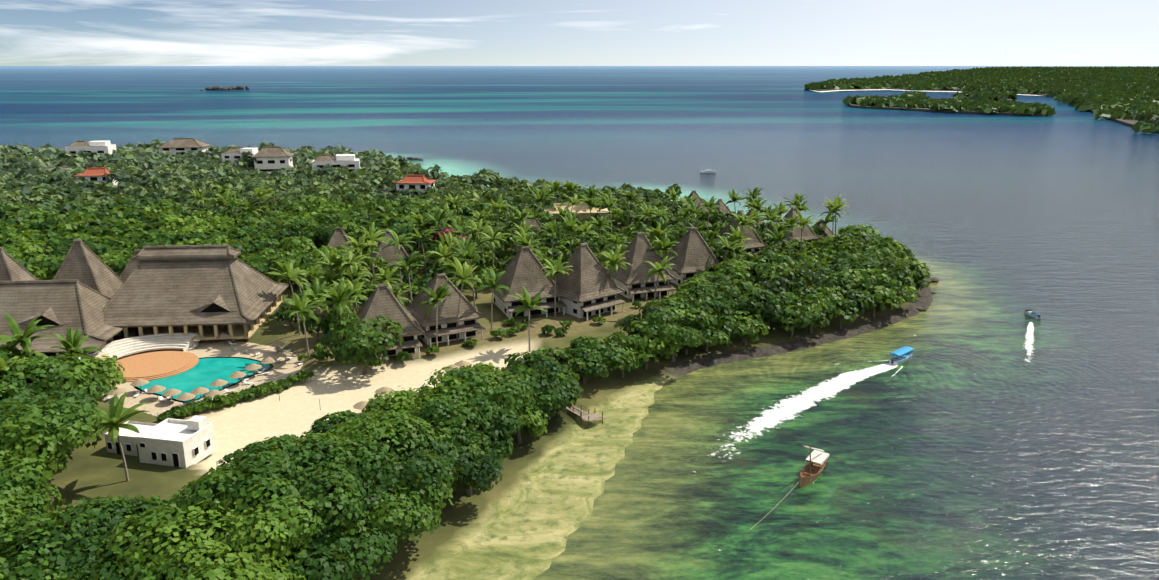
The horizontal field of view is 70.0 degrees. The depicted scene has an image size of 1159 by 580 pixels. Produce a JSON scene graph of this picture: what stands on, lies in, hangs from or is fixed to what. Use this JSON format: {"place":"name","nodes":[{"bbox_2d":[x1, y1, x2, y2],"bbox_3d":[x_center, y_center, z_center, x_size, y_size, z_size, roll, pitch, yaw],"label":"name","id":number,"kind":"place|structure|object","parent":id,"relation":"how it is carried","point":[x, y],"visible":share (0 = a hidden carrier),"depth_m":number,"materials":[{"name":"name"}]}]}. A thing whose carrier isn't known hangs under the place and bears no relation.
{"place":"outdoors","nodes":[
{"label":"outdoors","id":0,"kind":"place"},
{"bbox_2d":[18,161,932,579],"bbox_3d":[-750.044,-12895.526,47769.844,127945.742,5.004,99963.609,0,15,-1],"label":"ground","id":1,"kind":"structure","parent":0,"point":[526,513],"depth_m":151.67,"materials":[{"name":"beige sand"}]},
{"bbox_2d":[0,239,288,359],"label":"building","id":2,"kind":"structure","parent":1,"relation":"on","point":[210,292],"depth_m":197.47,"materials":[{"name":"brown plant"}]},
{"bbox_2d":[104,415,215,467],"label":"white house","id":3,"kind":"structure","parent":1,"relation":"on","point":[178,442],"depth_m":136.73,"materials":[{"name":"paint"}]},
{"bbox_2d":[78,332,470,415],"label":"swimming pool area","id":4,"kind":"object","parent":1,"relation":"on","point":[163,372],"visible":0.75,"depth_m":179.76,"materials":[{"name":"tile"}]},
{"bbox_2d":[65,138,610,221],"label":"houses","id":5,"kind":"structure","parent":1,"relation":"on","point":[272,157],"depth_m":500.25,"materials":[{"name":"white paint"}]},
{"bbox_2d":[0,139,734,218],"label":"trees","id":6,"kind":"object","parent":1,"relation":"on","point":[178,177],"visible":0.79,"depth_m":415.43,"materials":[{"name":"green plant"}]},
{"bbox_2d":[156,301,655,420],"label":"hedge shrubs","id":7,"kind":"object","parent":1,"relation":"on","point":[253,391],"visible":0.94,"depth_m":169.77,"materials":[{"name":"green plant"}]},
{"bbox_2d":[0,180,848,480],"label":"palm","id":8,"kind":"object","parent":1,"relation":"on","point":[341,291],"depth_m":233.57,"materials":[{"name":"green plant"}]},
{"bbox_2d":[432,228,472,246],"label":"bougainvillea bush","id":9,"kind":"object","parent":1,"relation":"on","point":[436,235],"visible":0.15,"depth_m":268.16,"materials":[{"name":"pink plant"}]},
{"bbox_2d":[40,210,897,562],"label":"tree trunks","id":10,"kind":"object","parent":1,"relation":"on","point":[518,434],"visible":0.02,"depth_m":190.82,"materials":[{"name":"brown plant"}]},
{"bbox_2d":[0,195,930,579],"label":"forest trees","id":11,"kind":"object","parent":10,"relation":"attached to","point":[320,499],"visible":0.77,"depth_m":135.68,"materials":[{"name":"green plant"}]},
{"bbox_2d":[201,86,938,310],"bbox_3d":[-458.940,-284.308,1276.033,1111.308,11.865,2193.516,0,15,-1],"label":"coral rocks","id":12,"kind":"object","parent":1,"relation":"on","point":[919,308],"visible":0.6,"depth_m":593.90,"materials":[{"name":"brown stone"}]},
{"bbox_2d":[326,190,834,359],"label":"thatched cottages","id":13,"kind":"structure","parent":1,"relation":"on","point":[587,287],"depth_m":214.93,"materials":[{"name":"brown plant"}]},
{"bbox_2d":[566,402,606,428],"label":"jetty","id":14,"kind":"object","parent":1,"relation":"on","point":[584,415],"visible":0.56,"depth_m":155.88,"materials":[{"name":"brown wood"}]},
{"bbox_2d":[0,66,1158,579],"bbox_3d":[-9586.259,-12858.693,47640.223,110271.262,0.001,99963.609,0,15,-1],"label":"sea water","id":15,"kind":"structure","parent":0,"point":[966,442],"depth_m":254.04,"materials":[{"name":"blue liquid"}]},
{"bbox_2d":[708,363,897,468],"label":"boat wake","id":16,"kind":"object","parent":15,"relation":"on","point":[800,403],"visible":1,"depth_m":166.77,"materials":[{"name":"liquid"}]},
{"bbox_2d":[700,170,1040,529],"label":"boats","id":17,"kind":"object","parent":15,"relation":"on","point":[812,470],"visible":0.9,"depth_m":138.09,"materials":[{"name":"brown wood"}]},
{"bbox_2d":[809,88,1158,133],"bbox_3d":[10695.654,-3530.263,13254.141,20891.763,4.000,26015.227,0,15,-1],"label":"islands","id":18,"kind":"object","parent":15,"relation":"on","point":[1126,122],"visible":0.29,"depth_m":1230.60,"materials":[{"name":"beige soil"}]},
{"bbox_2d":[804,66,1158,132],"bbox_3d":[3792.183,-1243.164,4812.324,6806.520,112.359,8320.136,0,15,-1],"label":"island trees","id":19,"kind":"object","parent":18,"relation":"on","point":[1128,93],"visible":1,"depth_m":1938.19,"materials":[{"name":"green plant"}]},
{"bbox_2d":[1023,322,1034,361],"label":"boat wake","id":20,"kind":"object","parent":15,"relation":"on","point":[1029,334],"visible":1,"depth_m":203.89,"materials":[{"name":"liquid"}]},
{"bbox_2d":[0,0,1158,65],"label":"sky","id":21,"kind":"structure","parent":0,"point":[32,32],"materials":[{"name":"white"}]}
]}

